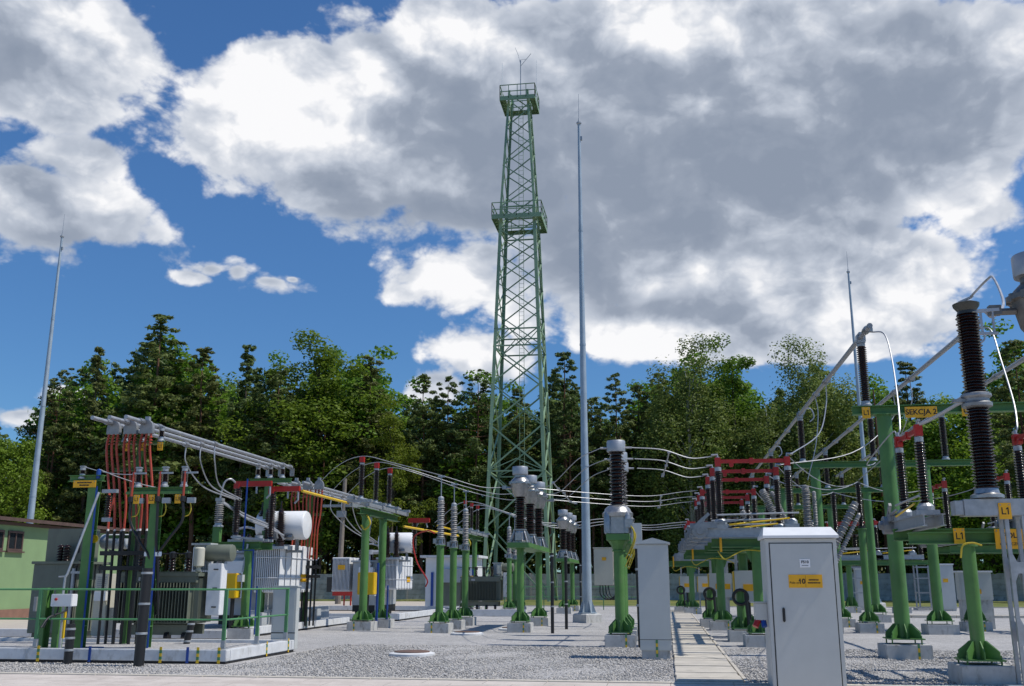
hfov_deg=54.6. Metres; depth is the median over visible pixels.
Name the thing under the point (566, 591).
cable pipe
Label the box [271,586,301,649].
pit cabinet
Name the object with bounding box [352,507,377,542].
conductor
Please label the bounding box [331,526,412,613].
power transformer
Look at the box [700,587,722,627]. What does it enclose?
hose post
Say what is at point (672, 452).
conductor
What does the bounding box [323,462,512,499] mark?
conductor
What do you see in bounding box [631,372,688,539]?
pine tree
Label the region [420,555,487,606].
kiosk
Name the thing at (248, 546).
disconnector stand
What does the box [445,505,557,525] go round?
conductor
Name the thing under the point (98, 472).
blue canister
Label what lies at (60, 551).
earthing transformer
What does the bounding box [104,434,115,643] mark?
power cable
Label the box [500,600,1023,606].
grass
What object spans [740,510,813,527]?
fan breaker
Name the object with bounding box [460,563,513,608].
auxiliary transformer
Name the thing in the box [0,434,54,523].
broadleaf tree
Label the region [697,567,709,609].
drive cabinet
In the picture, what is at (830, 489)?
conductor
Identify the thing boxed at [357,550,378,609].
tap changer cabinet
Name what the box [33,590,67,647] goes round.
cabinet
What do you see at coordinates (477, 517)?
disconnector insulator
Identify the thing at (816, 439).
conductor
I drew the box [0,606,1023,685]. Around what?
gravel
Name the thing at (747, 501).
disconnector
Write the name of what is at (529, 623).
transformer portal
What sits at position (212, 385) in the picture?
pine tree
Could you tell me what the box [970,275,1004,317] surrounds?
conductor
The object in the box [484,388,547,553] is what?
pine tree
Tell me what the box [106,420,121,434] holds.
cable connector
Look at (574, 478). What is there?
conductor
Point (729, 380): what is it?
broadleaf tree
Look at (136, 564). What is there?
power cable
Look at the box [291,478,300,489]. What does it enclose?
cable connector
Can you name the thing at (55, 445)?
pine tree
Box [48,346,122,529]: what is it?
conifer tree
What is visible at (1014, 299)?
current transformer
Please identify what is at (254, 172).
sky
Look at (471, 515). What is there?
disconnector insulator
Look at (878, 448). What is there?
conductor
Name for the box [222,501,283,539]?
conductor
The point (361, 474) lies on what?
disconnector insulator
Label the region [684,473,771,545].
disconnector
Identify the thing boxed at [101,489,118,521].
surge arrester
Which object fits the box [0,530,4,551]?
window
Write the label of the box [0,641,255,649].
gravel bed
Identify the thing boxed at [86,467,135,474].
conductor
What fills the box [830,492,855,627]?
insulator post
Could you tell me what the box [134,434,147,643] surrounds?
power cable
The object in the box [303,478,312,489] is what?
cable connector
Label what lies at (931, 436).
broadleaf tree
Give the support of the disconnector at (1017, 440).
on the disconnector stand at (980, 656)
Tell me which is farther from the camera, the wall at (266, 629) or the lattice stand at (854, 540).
the lattice stand at (854, 540)
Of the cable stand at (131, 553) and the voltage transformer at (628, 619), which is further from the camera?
the voltage transformer at (628, 619)
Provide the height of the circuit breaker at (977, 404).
3.474 m
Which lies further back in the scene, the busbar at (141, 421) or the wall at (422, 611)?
the wall at (422, 611)
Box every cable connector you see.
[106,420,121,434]
[123,420,138,434]
[139,416,154,433]
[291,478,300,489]
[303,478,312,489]
[314,477,323,489]
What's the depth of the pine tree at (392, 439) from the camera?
101.30 m
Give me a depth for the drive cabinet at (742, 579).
29.86 m
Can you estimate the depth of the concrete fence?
91.94 m
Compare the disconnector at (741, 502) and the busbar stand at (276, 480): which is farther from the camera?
the disconnector at (741, 502)
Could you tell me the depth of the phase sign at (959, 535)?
16.87 m
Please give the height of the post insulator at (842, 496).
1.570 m
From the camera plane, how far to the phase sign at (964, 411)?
22.43 m
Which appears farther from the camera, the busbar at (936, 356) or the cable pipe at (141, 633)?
the busbar at (936, 356)
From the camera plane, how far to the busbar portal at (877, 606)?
41.95 m
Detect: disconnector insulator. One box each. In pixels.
[358,457,364,498]
[372,463,378,502]
[386,468,392,506]
[470,503,472,527]
[476,505,478,529]
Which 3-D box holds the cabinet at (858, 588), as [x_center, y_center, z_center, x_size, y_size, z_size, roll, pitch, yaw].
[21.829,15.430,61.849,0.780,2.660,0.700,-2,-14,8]
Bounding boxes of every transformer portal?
[506,542,550,632]
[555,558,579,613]
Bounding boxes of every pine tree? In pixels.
[13,367,94,524]
[80,314,203,564]
[147,347,236,569]
[238,370,318,508]
[318,356,407,534]
[351,395,438,556]
[385,373,455,594]
[420,376,477,554]
[435,369,515,529]
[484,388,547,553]
[529,352,610,573]
[571,396,611,589]
[589,373,651,533]
[621,384,673,540]
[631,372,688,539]
[837,393,881,566]
[869,361,940,570]
[988,340,1023,498]
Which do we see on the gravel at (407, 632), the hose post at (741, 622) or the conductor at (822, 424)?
the hose post at (741, 622)
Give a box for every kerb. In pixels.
[0,672,940,685]
[500,605,1023,607]
[691,613,748,682]
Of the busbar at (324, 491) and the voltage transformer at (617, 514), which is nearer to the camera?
the voltage transformer at (617, 514)
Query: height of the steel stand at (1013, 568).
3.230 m
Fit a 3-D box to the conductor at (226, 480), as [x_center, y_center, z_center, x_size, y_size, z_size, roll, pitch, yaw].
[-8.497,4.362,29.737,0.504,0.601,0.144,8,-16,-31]
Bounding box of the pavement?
[0,674,769,685]
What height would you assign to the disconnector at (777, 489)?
2.231 m
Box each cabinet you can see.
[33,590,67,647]
[91,574,115,635]
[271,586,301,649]
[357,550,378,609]
[635,538,671,659]
[679,567,695,607]
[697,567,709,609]
[707,560,731,620]
[732,554,753,620]
[750,527,846,685]
[853,568,863,606]
[939,564,956,610]
[953,571,995,628]
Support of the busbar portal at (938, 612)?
on the gravel at (407, 632)
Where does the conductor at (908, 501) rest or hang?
attached to the insulator post at (849, 621)
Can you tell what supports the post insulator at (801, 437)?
on the busbar portal at (938, 612)
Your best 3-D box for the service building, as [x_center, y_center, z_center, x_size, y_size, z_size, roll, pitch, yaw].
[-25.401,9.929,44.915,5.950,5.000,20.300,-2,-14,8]
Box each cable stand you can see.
[98,439,163,643]
[296,494,323,626]
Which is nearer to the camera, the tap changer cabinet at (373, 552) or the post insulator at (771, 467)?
the post insulator at (771, 467)
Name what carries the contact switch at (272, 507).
hanging from the disconnector stand at (248, 546)
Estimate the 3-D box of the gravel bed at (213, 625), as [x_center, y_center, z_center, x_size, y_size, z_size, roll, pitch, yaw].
[-11.119,9.752,34.139,7.350,0.040,11.200,-2,-14,8]
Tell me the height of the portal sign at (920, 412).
0.250 m
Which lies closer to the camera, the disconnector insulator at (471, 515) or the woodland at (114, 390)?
the disconnector insulator at (471, 515)
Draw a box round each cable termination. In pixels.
[128,472,152,601]
[153,471,197,614]
[155,472,172,614]
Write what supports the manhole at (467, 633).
on the gravel at (407, 632)
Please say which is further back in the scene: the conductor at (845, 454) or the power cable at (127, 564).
the conductor at (845, 454)
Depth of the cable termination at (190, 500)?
22.18 m
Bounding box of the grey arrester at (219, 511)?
[213,498,224,526]
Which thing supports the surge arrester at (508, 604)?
on the gravel at (407, 632)
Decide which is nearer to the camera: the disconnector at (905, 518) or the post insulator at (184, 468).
the disconnector at (905, 518)
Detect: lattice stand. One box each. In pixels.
[724,516,738,620]
[851,534,863,609]
[912,545,932,609]
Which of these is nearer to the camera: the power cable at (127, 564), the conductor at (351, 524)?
the power cable at (127, 564)
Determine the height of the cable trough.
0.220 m
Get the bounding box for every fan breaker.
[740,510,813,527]
[759,485,860,562]
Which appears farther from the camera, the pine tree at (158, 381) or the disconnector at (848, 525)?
the pine tree at (158, 381)
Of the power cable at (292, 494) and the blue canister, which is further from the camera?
the power cable at (292, 494)
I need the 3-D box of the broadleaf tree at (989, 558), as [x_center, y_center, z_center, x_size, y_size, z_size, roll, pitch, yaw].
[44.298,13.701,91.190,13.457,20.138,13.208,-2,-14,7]
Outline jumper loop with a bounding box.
[803,408,814,421]
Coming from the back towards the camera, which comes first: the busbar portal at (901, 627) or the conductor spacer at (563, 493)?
the conductor spacer at (563, 493)
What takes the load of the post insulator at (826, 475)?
on the busbar portal at (877, 606)
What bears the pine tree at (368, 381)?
on the ground
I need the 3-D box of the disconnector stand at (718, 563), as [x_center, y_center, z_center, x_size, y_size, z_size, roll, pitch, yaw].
[7.883,9.179,36.918,2.750,3.200,5.892,-2,-14,8]
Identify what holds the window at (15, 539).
in the service building
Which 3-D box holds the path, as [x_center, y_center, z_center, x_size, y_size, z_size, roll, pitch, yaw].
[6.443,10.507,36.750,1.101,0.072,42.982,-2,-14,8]
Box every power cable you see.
[96,435,110,643]
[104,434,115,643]
[111,434,122,643]
[112,434,126,643]
[119,434,131,643]
[126,434,138,643]
[127,434,143,643]
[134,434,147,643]
[149,434,152,485]
[291,492,293,544]
[300,490,307,621]
[301,493,304,545]
[304,489,316,625]
[304,490,311,622]
[308,489,319,625]
[312,489,322,625]
[412,530,434,586]
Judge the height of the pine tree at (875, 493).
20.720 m
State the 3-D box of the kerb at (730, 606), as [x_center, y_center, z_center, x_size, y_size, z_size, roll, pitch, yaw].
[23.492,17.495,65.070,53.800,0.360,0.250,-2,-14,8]
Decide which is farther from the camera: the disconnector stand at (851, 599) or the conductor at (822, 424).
the disconnector stand at (851, 599)
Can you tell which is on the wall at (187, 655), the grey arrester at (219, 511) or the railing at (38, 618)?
the railing at (38, 618)
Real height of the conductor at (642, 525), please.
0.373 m
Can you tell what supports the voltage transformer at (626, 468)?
on the gravel at (407, 632)
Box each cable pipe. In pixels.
[63,624,75,664]
[133,568,152,666]
[183,621,194,643]
[550,553,553,632]
[564,554,567,628]
[579,564,581,605]
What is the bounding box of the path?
[670,610,743,683]
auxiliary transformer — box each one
[108,543,235,638]
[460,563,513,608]
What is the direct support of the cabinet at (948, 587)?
on the gravel at (407, 632)
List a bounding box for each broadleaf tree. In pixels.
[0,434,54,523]
[209,328,406,573]
[675,332,792,573]
[872,413,1018,596]
[912,387,1023,595]
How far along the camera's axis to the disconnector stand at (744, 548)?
25.86 m
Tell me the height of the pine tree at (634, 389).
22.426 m
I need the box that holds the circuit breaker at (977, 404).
[952,296,1004,498]
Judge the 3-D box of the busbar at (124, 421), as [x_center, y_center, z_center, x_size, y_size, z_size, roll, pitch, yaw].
[-8.731,3.127,28.706,0.192,0.368,10.800,-2,-14,8]
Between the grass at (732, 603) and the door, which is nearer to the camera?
the door
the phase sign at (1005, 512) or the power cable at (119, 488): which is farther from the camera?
the power cable at (119, 488)
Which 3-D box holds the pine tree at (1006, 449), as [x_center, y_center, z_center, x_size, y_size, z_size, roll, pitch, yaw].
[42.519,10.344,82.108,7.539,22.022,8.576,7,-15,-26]
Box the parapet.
[244,606,328,627]
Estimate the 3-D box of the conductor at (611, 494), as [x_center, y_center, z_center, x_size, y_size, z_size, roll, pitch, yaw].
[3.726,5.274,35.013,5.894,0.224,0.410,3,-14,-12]
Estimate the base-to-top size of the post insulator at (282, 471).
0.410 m
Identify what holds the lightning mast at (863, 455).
on the gravel at (407, 632)
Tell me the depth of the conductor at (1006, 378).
20.26 m
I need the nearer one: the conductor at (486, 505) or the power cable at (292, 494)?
the power cable at (292, 494)
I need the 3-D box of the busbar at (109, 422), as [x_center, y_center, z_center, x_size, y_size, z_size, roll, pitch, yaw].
[-9.166,3.142,28.771,0.192,0.368,10.800,-2,-14,8]
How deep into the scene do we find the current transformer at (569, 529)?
55.73 m
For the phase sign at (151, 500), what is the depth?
22.39 m
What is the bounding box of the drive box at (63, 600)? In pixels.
[40,492,99,647]
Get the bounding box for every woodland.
[0,318,1023,594]
[103,452,1003,594]
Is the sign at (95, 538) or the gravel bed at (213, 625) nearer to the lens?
the sign at (95, 538)
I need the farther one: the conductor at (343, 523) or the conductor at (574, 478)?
the conductor at (343, 523)
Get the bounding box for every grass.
[300,599,506,601]
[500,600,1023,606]
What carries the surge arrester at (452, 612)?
on the gravel at (407, 632)
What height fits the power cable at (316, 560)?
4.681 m
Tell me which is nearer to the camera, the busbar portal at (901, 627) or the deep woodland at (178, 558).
the busbar portal at (901, 627)
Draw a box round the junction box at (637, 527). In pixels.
[632,523,641,647]
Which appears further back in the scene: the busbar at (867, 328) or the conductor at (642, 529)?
the conductor at (642, 529)
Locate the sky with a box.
[0,0,1023,573]
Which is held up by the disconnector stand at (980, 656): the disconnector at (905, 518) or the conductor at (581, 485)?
the disconnector at (905, 518)
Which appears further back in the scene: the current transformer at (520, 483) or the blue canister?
the current transformer at (520, 483)
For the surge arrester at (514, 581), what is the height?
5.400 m
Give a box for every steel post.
[69,475,105,647]
[126,487,192,647]
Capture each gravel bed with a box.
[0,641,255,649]
[116,621,243,629]
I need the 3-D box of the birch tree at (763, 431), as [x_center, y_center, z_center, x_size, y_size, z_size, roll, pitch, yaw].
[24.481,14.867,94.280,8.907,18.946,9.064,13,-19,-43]
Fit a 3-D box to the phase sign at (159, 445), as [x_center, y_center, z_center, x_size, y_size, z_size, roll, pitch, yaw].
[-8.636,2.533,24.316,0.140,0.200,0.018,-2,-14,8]
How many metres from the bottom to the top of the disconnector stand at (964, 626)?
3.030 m
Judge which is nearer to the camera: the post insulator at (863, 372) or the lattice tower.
the post insulator at (863, 372)
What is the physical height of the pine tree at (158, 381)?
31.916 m
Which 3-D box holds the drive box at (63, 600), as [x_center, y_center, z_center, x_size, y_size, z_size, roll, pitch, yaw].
[-9.642,4.860,21.360,0.490,3.388,1.438,-2,-14,8]
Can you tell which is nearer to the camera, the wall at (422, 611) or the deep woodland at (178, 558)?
the wall at (422, 611)
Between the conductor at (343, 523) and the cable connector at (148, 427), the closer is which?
the cable connector at (148, 427)
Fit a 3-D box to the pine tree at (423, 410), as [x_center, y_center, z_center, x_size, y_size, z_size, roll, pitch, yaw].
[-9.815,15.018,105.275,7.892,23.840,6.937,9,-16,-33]
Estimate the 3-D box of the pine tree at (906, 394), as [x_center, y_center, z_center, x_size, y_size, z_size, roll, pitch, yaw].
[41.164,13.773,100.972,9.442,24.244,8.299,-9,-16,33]
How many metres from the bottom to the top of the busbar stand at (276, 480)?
4.870 m
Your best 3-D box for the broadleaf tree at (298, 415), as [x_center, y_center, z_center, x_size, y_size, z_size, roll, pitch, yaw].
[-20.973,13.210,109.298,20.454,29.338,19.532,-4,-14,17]
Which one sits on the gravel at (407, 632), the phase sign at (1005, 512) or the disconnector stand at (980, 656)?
the disconnector stand at (980, 656)
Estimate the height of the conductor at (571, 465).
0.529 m
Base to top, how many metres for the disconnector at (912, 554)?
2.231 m
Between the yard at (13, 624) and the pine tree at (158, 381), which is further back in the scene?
the pine tree at (158, 381)
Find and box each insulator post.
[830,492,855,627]
[855,482,884,632]
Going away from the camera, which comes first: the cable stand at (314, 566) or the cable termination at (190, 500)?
the cable termination at (190, 500)
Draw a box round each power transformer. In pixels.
[192,501,312,627]
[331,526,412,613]
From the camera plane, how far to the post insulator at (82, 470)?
22.94 m
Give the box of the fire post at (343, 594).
[332,592,351,605]
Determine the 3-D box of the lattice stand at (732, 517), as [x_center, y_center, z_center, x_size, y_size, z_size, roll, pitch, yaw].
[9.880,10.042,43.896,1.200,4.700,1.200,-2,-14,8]
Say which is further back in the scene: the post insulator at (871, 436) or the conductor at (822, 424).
the post insulator at (871, 436)
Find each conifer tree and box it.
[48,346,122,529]
[196,344,280,541]
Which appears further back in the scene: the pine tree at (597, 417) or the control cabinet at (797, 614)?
the pine tree at (597, 417)
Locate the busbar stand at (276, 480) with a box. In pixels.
[250,478,291,611]
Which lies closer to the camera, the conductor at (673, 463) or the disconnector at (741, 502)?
the conductor at (673, 463)
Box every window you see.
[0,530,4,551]
[5,530,24,552]
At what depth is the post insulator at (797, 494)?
52.42 m
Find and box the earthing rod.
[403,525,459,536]
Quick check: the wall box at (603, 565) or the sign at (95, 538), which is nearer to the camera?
the sign at (95, 538)
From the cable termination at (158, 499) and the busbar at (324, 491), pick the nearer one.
the cable termination at (158, 499)
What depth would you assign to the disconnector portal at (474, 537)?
54.95 m
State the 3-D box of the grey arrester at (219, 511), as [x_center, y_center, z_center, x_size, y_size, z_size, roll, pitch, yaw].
[-8.712,5.043,29.489,0.299,0.850,0.299,-2,-14,8]
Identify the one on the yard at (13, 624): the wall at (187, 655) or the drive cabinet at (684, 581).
the wall at (187, 655)
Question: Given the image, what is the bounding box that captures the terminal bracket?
[976,308,999,334]
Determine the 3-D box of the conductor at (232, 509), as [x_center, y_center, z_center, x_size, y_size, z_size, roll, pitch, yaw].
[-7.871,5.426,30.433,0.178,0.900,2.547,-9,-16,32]
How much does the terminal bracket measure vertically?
0.335 m
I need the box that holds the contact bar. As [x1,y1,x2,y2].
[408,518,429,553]
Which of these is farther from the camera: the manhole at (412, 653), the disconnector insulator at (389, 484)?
the disconnector insulator at (389, 484)
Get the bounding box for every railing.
[0,588,289,648]
[504,586,635,609]
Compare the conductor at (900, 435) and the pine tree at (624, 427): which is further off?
the pine tree at (624, 427)
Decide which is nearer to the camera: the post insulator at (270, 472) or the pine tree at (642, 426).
the post insulator at (270, 472)
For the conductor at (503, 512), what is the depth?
57.71 m
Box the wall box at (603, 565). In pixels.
[593,547,614,599]
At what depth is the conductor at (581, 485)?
34.09 m
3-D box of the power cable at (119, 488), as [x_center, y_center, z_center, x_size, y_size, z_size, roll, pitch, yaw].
[-9.540,4.646,23.825,0.389,4.962,0.098,2,-14,-7]
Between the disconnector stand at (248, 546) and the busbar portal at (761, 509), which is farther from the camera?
the busbar portal at (761, 509)
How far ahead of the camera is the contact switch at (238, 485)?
29.74 m
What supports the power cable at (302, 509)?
attached to the cable stand at (314, 566)
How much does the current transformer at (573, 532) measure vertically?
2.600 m
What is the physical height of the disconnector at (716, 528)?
2.231 m
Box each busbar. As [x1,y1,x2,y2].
[90,415,268,476]
[108,415,280,475]
[124,415,294,475]
[277,483,374,508]
[290,481,384,506]
[302,481,400,509]
[749,323,872,477]
[792,319,979,477]
[835,356,1023,476]
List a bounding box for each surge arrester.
[101,489,118,521]
[424,475,452,632]
[439,483,465,628]
[452,490,476,625]
[502,513,516,609]
[512,516,516,607]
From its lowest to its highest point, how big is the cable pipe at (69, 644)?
0.882 m
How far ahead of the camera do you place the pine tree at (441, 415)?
105.31 m
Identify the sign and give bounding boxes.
[73,480,95,487]
[92,535,97,542]
[133,495,139,503]
[148,495,154,503]
[157,442,162,449]
[174,494,180,502]
[862,407,870,417]
[904,406,936,417]
[953,528,965,543]
[961,407,967,415]
[994,529,1023,548]
[998,503,1011,518]
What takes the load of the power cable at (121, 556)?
attached to the cable stand at (131, 553)
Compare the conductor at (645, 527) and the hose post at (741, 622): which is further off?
the conductor at (645, 527)
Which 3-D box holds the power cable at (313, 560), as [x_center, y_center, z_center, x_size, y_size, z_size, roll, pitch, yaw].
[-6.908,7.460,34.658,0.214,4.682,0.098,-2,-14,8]
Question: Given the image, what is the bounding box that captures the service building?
[0,516,128,617]
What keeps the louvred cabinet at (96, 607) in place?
on the gravel at (407, 632)
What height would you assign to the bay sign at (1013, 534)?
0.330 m
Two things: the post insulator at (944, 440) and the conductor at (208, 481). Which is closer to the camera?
the conductor at (208, 481)
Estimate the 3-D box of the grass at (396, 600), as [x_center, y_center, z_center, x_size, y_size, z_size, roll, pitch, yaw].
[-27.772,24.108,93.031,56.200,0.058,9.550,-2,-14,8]
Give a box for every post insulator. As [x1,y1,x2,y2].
[78,466,86,478]
[134,467,142,486]
[157,426,164,441]
[160,466,169,486]
[180,466,188,486]
[255,466,260,478]
[267,466,273,477]
[279,466,285,477]
[769,453,773,488]
[795,475,800,504]
[797,416,805,461]
[823,452,830,487]
[840,475,845,504]
[856,340,871,405]
[867,417,877,460]
[878,451,881,486]
[938,414,949,459]
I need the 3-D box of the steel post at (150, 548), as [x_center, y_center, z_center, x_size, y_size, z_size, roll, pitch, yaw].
[-8.019,5.027,22.205,1.500,3.560,0.360,-2,-14,8]
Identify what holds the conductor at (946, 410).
attached to the circuit breaker at (977, 404)
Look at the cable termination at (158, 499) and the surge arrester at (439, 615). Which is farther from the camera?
the surge arrester at (439, 615)
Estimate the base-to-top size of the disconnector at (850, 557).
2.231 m
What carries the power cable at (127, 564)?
attached to the cable stand at (131, 553)
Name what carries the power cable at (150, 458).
attached to the cable stand at (131, 553)
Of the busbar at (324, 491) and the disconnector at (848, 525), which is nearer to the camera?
the busbar at (324, 491)
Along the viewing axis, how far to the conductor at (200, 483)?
28.61 m
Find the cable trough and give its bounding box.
[891,615,1023,617]
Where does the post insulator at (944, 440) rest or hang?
on the busbar portal at (938, 612)
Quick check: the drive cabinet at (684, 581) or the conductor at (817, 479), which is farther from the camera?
the drive cabinet at (684, 581)
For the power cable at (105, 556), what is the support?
attached to the cable stand at (131, 553)
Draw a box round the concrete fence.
[300,573,1023,600]
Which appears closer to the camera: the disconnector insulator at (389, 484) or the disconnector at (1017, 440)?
the disconnector at (1017, 440)
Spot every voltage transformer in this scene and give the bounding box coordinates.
[600,440,636,647]
[604,452,637,641]
[607,462,637,630]
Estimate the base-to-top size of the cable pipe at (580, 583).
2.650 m
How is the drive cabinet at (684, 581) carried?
on the gravel at (407, 632)
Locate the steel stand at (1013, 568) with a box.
[950,498,1023,685]
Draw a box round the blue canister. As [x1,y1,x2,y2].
[96,469,100,478]
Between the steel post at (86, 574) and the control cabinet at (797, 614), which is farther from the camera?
the steel post at (86, 574)
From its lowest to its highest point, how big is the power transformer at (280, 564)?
4.240 m
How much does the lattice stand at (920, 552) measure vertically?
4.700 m
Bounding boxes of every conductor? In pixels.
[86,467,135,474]
[100,469,152,486]
[184,447,235,499]
[199,447,238,499]
[214,446,241,499]
[219,478,235,497]
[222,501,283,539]
[223,502,283,535]
[225,502,277,537]
[311,456,501,491]
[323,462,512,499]
[330,501,373,542]
[341,498,375,542]
[348,467,507,499]
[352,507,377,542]
[435,501,553,523]
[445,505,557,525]
[456,508,555,527]
[536,448,599,487]
[538,488,697,495]
[545,460,603,493]
[547,494,695,501]
[557,470,606,499]
[557,500,693,506]
[575,519,681,525]
[579,521,684,527]
[590,524,679,529]
[632,447,711,458]
[635,458,709,468]
[637,468,705,477]
[781,395,895,464]
[787,455,856,486]
[792,384,826,452]
[807,397,818,479]
[809,483,855,489]
[836,489,972,501]
[859,382,912,479]
[866,431,895,465]
[871,331,900,433]
[918,403,962,424]
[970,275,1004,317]
[980,327,1017,429]
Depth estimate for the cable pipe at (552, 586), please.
32.37 m
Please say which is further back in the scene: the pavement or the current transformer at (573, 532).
the current transformer at (573, 532)
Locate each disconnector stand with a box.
[200,479,273,639]
[669,557,708,613]
[684,549,748,630]
[704,538,765,647]
[841,560,927,612]
[892,528,1016,684]
[938,546,1023,631]
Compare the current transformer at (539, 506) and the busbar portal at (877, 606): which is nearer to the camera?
the current transformer at (539, 506)
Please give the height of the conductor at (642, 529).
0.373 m
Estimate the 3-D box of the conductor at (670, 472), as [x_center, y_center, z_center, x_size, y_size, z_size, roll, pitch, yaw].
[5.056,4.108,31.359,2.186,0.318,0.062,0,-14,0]
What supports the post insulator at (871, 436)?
on the busbar portal at (938, 612)
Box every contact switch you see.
[232,481,272,534]
[267,486,300,539]
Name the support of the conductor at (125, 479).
attached to the blue canister
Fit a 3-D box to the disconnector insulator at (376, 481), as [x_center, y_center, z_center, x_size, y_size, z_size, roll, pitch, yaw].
[-4.949,5.102,36.118,0.230,1.470,0.230,-2,-14,8]
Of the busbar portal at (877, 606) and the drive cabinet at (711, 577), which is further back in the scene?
the busbar portal at (877, 606)
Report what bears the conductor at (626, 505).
attached to the disconnector at (741, 502)
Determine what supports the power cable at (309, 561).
attached to the cable stand at (314, 566)
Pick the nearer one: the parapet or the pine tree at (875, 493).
the parapet
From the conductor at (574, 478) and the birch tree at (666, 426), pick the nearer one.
the conductor at (574, 478)
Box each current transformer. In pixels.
[502,466,537,542]
[513,475,546,545]
[533,482,553,548]
[551,509,574,557]
[557,513,578,559]
[570,515,581,559]
[987,251,1023,331]
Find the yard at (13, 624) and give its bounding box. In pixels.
[0,601,424,628]
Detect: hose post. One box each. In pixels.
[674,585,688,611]
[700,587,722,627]
[727,588,757,641]
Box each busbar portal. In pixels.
[749,505,856,610]
[769,487,899,622]
[793,459,973,634]
[851,402,1023,659]
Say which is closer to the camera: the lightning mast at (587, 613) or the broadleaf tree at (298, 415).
the lightning mast at (587, 613)
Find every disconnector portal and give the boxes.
[301,490,409,630]
[437,525,489,608]
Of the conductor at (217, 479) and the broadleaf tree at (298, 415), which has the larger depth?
the broadleaf tree at (298, 415)
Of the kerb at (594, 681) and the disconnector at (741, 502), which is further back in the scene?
the disconnector at (741, 502)
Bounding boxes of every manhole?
[389,650,434,656]
[451,631,483,635]
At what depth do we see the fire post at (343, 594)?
58.22 m
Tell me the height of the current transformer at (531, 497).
2.600 m
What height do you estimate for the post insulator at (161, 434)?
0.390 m
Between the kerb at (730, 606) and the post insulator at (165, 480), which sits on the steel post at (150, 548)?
the post insulator at (165, 480)
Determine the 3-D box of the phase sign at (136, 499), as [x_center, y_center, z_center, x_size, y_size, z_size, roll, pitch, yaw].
[-8.512,3.543,22.450,0.140,0.200,0.018,-2,-14,8]
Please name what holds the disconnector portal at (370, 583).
on the gravel at (407, 632)
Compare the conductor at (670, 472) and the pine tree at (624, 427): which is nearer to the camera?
the conductor at (670, 472)
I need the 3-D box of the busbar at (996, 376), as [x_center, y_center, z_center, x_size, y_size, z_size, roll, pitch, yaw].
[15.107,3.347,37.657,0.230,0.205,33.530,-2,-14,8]
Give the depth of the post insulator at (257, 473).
33.11 m
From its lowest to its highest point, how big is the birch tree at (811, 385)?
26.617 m
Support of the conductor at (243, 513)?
attached to the grey arrester at (219, 511)
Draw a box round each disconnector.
[675,519,733,560]
[677,498,744,553]
[679,492,751,551]
[681,486,758,549]
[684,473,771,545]
[686,463,782,541]
[689,453,799,538]
[825,522,859,554]
[837,521,879,559]
[867,519,923,559]
[878,419,946,533]
[918,478,956,547]
[981,470,1012,527]
[995,430,1023,528]
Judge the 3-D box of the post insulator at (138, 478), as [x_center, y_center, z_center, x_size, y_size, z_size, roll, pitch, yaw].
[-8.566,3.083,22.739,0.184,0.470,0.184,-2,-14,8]
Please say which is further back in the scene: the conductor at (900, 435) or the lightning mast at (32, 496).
the lightning mast at (32, 496)
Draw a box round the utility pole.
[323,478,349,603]
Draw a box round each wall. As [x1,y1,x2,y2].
[0,616,349,638]
[0,637,293,663]
[211,606,461,620]
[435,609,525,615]
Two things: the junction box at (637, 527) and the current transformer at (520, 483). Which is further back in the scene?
the current transformer at (520, 483)
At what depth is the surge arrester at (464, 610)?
38.49 m
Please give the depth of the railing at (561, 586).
59.95 m
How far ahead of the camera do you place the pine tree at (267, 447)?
104.88 m
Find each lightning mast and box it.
[26,214,64,523]
[573,94,601,622]
[846,251,885,607]
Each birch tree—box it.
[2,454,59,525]
[624,331,755,573]
[715,402,824,526]
[746,334,882,572]
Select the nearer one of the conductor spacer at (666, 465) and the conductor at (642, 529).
the conductor spacer at (666, 465)
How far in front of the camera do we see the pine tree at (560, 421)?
102.33 m
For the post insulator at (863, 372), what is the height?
1.570 m
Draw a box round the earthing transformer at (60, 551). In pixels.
[27,528,128,637]
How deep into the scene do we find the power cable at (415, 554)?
34.56 m
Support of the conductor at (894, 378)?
attached to the busbar at (867, 328)
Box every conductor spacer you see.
[551,481,576,503]
[661,452,670,476]
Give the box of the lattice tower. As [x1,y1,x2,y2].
[482,48,557,601]
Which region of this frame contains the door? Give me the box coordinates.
[443,582,460,605]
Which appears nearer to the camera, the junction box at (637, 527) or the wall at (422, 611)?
the junction box at (637, 527)
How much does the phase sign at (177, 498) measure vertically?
0.200 m
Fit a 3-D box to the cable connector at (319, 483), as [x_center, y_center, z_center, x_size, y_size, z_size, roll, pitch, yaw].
[-6.852,4.999,35.244,0.340,0.420,0.120,-2,-14,8]
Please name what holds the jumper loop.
attached to the busbar at (867, 328)
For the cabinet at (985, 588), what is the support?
on the gravel at (407, 632)
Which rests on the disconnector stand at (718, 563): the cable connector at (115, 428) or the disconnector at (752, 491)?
the disconnector at (752, 491)

